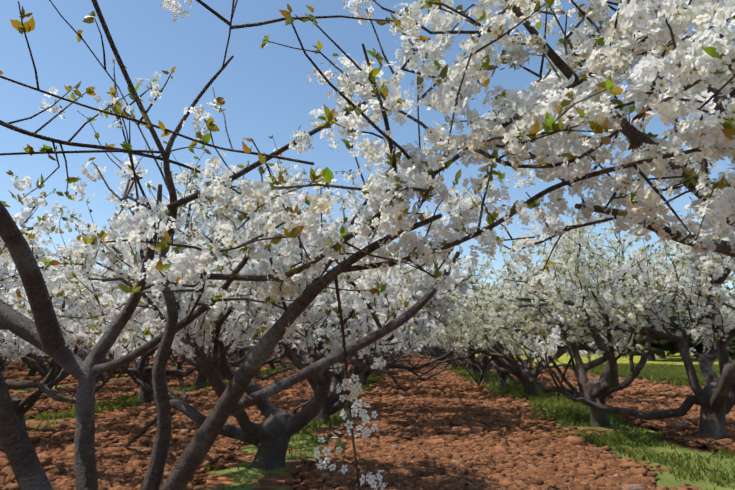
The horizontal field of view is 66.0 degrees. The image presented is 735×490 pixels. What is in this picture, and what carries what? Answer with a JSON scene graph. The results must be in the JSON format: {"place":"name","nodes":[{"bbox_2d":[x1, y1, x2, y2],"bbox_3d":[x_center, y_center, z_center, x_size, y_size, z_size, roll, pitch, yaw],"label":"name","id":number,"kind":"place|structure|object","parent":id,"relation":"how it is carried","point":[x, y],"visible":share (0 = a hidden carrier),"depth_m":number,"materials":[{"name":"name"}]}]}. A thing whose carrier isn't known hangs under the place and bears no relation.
{"place":"outdoors","nodes":[
{"label":"outdoors","id":0,"kind":"place"},
{"bbox_2d":[0,0,734,301],"label":"sky","id":1,"kind":"structure","parent":0,"point":[267,91],"materials":[{"name":"blue"}]},
{"bbox_2d":[3,347,734,489],"bbox_3d":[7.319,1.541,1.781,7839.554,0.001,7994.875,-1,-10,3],"label":"ground","id":2,"kind":"structure","parent":0,"point":[256,479],"depth_m":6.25,"materials":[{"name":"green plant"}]},
{"bbox_2d":[0,303,28,370],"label":"cherry tree","id":3,"kind":"object","parent":2,"relation":"on","point":[2,362],"depth_m":26.39,"materials":[{"name":"white plant"}]},
{"bbox_2d":[0,283,34,380],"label":"cherry tree","id":4,"kind":"object","parent":2,"relation":"on","point":[7,363],"depth_m":14.21,"materials":[{"name":"white plant"}]},
{"bbox_2d":[20,304,82,375],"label":"cherry tree","id":5,"kind":"object","parent":2,"relation":"on","point":[32,371],"depth_m":22.00,"materials":[{"name":"plant"}]},
{"bbox_2d":[0,256,128,388],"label":"cherry tree","id":6,"kind":"object","parent":2,"relation":"on","point":[41,369],"visible":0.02,"depth_m":15.50,"materials":[{"name":"plant"}]},
{"bbox_2d":[0,209,133,430],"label":"cherry tree","id":7,"kind":"object","parent":2,"relation":"on","point":[18,348],"visible":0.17,"depth_m":7.95,"materials":[{"name":"white plant"}]},
{"bbox_2d":[0,170,139,403],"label":"cherry tree","id":8,"kind":"object","parent":2,"relation":"on","point":[21,217],"visible":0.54,"depth_m":5.69,"materials":[{"name":"white plant"}]},
{"bbox_2d":[21,297,125,380],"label":"cherry tree","id":9,"kind":"object","parent":2,"relation":"on","point":[84,354],"depth_m":19.29,"materials":[{"name":"white plant"}]},
{"bbox_2d":[77,269,149,368],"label":"cherry tree","id":10,"kind":"object","parent":2,"relation":"on","point":[135,364],"depth_m":22.38,"materials":[{"name":"white plant"}]},
{"bbox_2d":[8,244,270,402],"bbox_3d":[-4.352,2.006,11.906,5.846,3.870,5.370,-2,-10,9],"label":"cherry tree","id":11,"kind":"object","parent":2,"relation":"on","point":[142,372],"visible":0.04,"depth_m":11.76,"materials":[{"name":"white plant"}]},
{"bbox_2d":[169,355,178,362],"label":"cherry tree","id":12,"kind":"object","parent":2,"relation":"on","point":[172,359],"depth_m":35.24,"materials":[{"name":"white plant"}]},
{"bbox_2d":[167,340,228,369],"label":"cherry tree","id":13,"kind":"object","parent":2,"relation":"on","point":[179,363],"depth_m":25.52,"materials":[{"name":"grey plant"}]},
{"bbox_2d":[0,135,427,469],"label":"cherry tree","id":14,"kind":"object","parent":2,"relation":"on","point":[270,438],"visible":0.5,"depth_m":5.09,"materials":[{"name":"white plant"}]},
{"bbox_2d":[134,271,318,389],"bbox_3d":[-4.216,2.447,16.146,5.176,4.892,4.635,6,-12,-30],"label":"cherry tree","id":15,"kind":"object","parent":2,"relation":"on","point":[201,380],"visible":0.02,"depth_m":15.47,"materials":[{"name":"grey plant"}]},
{"bbox_2d":[178,333,277,381],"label":"cherry tree","id":16,"kind":"object","parent":2,"relation":"on","point":[241,347],"visible":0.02,"depth_m":19.25,"materials":[{"name":"white plant"}]},
{"bbox_2d":[225,343,249,359],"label":"cherry tree","id":17,"kind":"object","parent":2,"relation":"on","point":[228,354],"depth_m":32.86,"materials":[{"name":"white plant"}]},
{"bbox_2d":[231,344,248,359],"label":"cherry tree","id":18,"kind":"object","parent":2,"relation":"on","point":[240,356],"depth_m":35.50,"materials":[{"name":"grey plant"}]},
{"bbox_2d":[226,318,297,373],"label":"cherry tree","id":19,"kind":"object","parent":2,"relation":"on","point":[274,361],"depth_m":22.42,"materials":[{"name":"grey plant"}]},
{"bbox_2d":[243,340,303,370],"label":"cherry tree","id":20,"kind":"object","parent":2,"relation":"on","point":[272,366],"depth_m":25.43,"materials":[{"name":"grey plant"}]},
{"bbox_2d":[262,344,311,367],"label":"cherry tree","id":21,"kind":"object","parent":2,"relation":"on","point":[291,363],"depth_m":28.83,"materials":[{"name":"grey plant"}]},
{"bbox_2d":[196,230,439,411],"bbox_3d":[-0.918,1.493,12.233,4.919,4.051,6.121,-1,-10,6],"label":"cherry tree","id":22,"kind":"object","parent":2,"relation":"on","point":[337,378],"depth_m":11.68,"materials":[{"name":"white plant"}]},
{"bbox_2d":[183,169,493,423],"bbox_3d":[-0.359,0.960,9.147,5.322,4.033,3.859,3,-10,-17],"label":"cherry tree","id":23,"kind":"object","parent":2,"relation":"on","point":[333,404],"visible":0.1,"depth_m":8.75,"materials":[{"name":"white plant"}]},
{"bbox_2d":[0,356,734,489],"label":"soil clods","id":24,"kind":"object","parent":2,"relation":"on","point":[472,453],"visible":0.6,"depth_m":7.08,"materials":[{"name":"brown soil"}]},
{"bbox_2d":[0,0,734,489],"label":"cherry tree","id":25,"kind":"object","parent":2,"relation":"on","point":[612,50],"visible":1,"depth_m":2.15,"materials":[{"name":"white plant"}]},
{"bbox_2d":[361,336,408,376],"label":"cherry tree","id":26,"kind":"object","parent":2,"relation":"on","point":[380,351],"depth_m":19.15,"materials":[{"name":"white plant"}]},
{"bbox_2d":[363,339,415,374],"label":"cherry tree","id":27,"kind":"object","parent":2,"relation":"on","point":[392,350],"visible":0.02,"depth_m":21.91,"materials":[{"name":"white plant"}]},
{"bbox_2d":[377,338,408,368],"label":"cherry tree","id":28,"kind":"object","parent":2,"relation":"on","point":[386,356],"depth_m":26.32,"materials":[{"name":"white plant"}]},
{"bbox_2d":[332,283,464,389],"bbox_3d":[0.236,2.562,16.157,4.815,4.551,4.312,5,-11,-28],"label":"cherry tree","id":29,"kind":"object","parent":2,"relation":"on","point":[363,376],"visible":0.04,"depth_m":15.41,"materials":[{"name":"plant"}]},
{"bbox_2d":[378,321,433,363],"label":"cherry tree","id":30,"kind":"object","parent":2,"relation":"on","point":[418,352],"visible":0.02,"depth_m":29.09,"materials":[{"name":"white plant"}]},
{"bbox_2d":[411,344,450,362],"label":"cherry tree","id":31,"kind":"object","parent":2,"relation":"on","point":[431,354],"depth_m":38.88,"materials":[{"name":"white plant"}]},
{"bbox_2d":[414,340,466,366],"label":"cherry tree","id":32,"kind":"object","parent":2,"relation":"on","point":[435,348],"visible":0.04,"depth_m":32.19,"materials":[{"name":"white plant"}]},
{"bbox_2d":[415,297,468,366],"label":"cherry tree","id":33,"kind":"object","parent":2,"relation":"on","point":[433,354],"depth_m":29.94,"materials":[{"name":"grey plant"}]},
{"bbox_2d":[433,312,451,363],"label":"cherry tree","id":34,"kind":"object","parent":2,"relation":"on","point":[443,353],"depth_m":35.79,"materials":[{"name":"grey plant"}]},
{"bbox_2d":[429,334,480,368],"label":"cherry tree","id":35,"kind":"object","parent":2,"relation":"on","point":[437,345],"visible":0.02,"depth_m":26.26,"materials":[{"name":"white plant"}]},
{"bbox_2d":[448,288,530,375],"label":"cherry tree","id":36,"kind":"object","parent":2,"relation":"on","point":[477,370],"depth_m":22.49,"materials":[{"name":"grey plant"}]},
{"bbox_2d":[431,311,559,380],"bbox_3d":[4.019,3.643,19.814,4.381,3.157,4.769,7,-12,-33],"label":"cherry tree","id":37,"kind":"object","parent":2,"relation":"on","point":[479,364],"visible":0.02,"depth_m":19.18,"materials":[{"name":"white plant"}]},
{"bbox_2d":[398,251,659,398],"bbox_3d":[3.562,1.917,13.468,6.336,3.620,4.403,-5,-11,25],"label":"cherry tree","id":38,"kind":"object","parent":2,"relation":"on","point":[462,336],"visible":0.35,"depth_m":13.01,"materials":[{"name":"white plant"}]},
{"bbox_2d":[462,281,600,388],"bbox_3d":[4.056,2.717,15.915,4.186,3.957,3.749,-9,-13,41],"label":"cherry tree","id":39,"kind":"object","parent":2,"relation":"on","point":[503,372],"visible":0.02,"depth_m":15.55,"materials":[{"name":"white plant"}]},
{"bbox_2d":[359,0,734,306],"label":"cherry tree","id":40,"kind":"object","parent":2,"relation":"on","point":[698,185],"visible":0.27,"depth_m":2.32,"materials":[{"name":"white plant"}]},
{"bbox_2d":[450,214,734,426],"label":"cherry tree","id":41,"kind":"object","parent":2,"relation":"on","point":[535,318],"visible":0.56,"depth_m":8.26,"materials":[{"name":"white plant"}]},
{"bbox_2d":[493,204,734,446],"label":"cherry tree","id":42,"kind":"object","parent":2,"relation":"on","point":[714,397],"visible":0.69,"depth_m":7.34,"materials":[{"name":"white plant"}]},
{"bbox_2d":[613,341,655,355],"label":"olive tree","id":43,"kind":"object","parent":2,"relation":"on","point":[629,350],"depth_m":65.05,"materials":[{"name":"green plant"}]},
{"bbox_2d":[628,275,702,360],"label":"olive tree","id":44,"kind":"object","parent":2,"relation":"on","point":[659,345],"visible":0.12,"depth_m":43.00,"materials":[{"name":"plant"}]},
{"bbox_2d":[656,343,694,358],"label":"olive tree","id":45,"kind":"object","parent":2,"relation":"on","point":[662,356],"depth_m":49.97,"materials":[{"name":"green plant"}]},
{"bbox_2d":[689,342,717,358],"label":"olive tree","id":46,"kind":"object","parent":2,"relation":"on","point":[699,348],"visible":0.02,"depth_m":49.85,"materials":[{"name":"plant"}]},
{"bbox_2d":[690,281,734,358],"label":"olive tree","id":47,"kind":"object","parent":2,"relation":"on","point":[731,352],"visible":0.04,"depth_m":34.81,"materials":[{"name":"plant"}]}
]}

